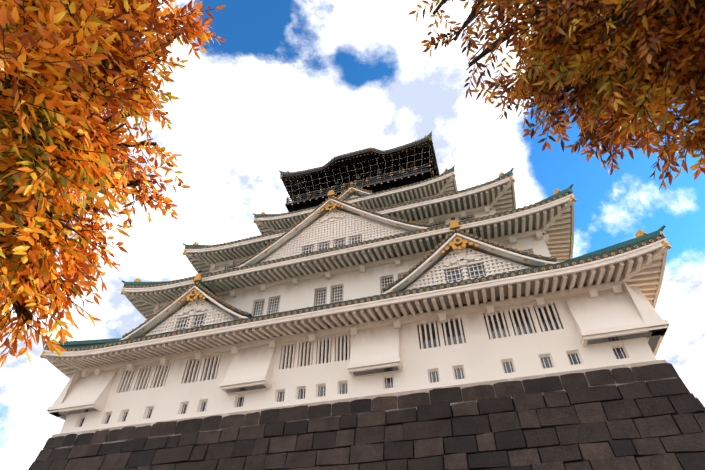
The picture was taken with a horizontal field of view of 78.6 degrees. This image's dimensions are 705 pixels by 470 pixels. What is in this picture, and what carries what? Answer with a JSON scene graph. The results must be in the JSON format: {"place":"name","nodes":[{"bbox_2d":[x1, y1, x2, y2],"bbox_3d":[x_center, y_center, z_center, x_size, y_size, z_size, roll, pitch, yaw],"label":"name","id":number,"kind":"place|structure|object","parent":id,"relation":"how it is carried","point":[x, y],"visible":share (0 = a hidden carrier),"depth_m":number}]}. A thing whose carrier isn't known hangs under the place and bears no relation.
{"place":"outdoors","nodes":[
{"label":"outdoors","id":0,"kind":"place"},
{"bbox_2d":[0,0,225,367],"bbox_3d":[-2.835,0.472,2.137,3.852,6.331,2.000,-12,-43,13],"label":"tree","id":1,"kind":"object","parent":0,"point":[57,13],"depth_m":2.38},
{"bbox_2d":[0,0,704,469],"label":"sky","id":2,"kind":"structure","parent":0,"point":[292,85]},
{"bbox_2d":[28,359,704,469],"bbox_3d":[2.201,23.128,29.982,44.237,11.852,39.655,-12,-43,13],"label":"stone wall","id":3,"kind":"structure","parent":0,"point":[648,415],"depth_m":20.02},
{"bbox_2d":[40,166,671,433],"bbox_3d":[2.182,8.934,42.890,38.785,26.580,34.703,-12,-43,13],"label":"castle keep","id":4,"kind":"structure","parent":3,"relation":"on","point":[353,291],"depth_m":26.36},
{"bbox_2d":[279,131,439,211],"bbox_3d":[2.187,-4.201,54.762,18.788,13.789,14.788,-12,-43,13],"label":"castle top storey","id":5,"kind":"object","parent":4,"relation":"on","point":[357,161],"visible":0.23,"depth_m":49.92},
{"bbox_2d":[284,149,430,201],"bbox_3d":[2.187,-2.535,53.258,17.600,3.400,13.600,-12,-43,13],"label":"castle net","id":6,"kind":"object","parent":5,"relation":"attached to","point":[363,173],"visible":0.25,"depth_m":48.43},
{"bbox_2d":[408,0,704,189],"bbox_3d":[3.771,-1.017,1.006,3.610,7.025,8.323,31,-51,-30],"label":"tree","id":7,"kind":"object","parent":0,"point":[653,57],"depth_m":3.17}
]}

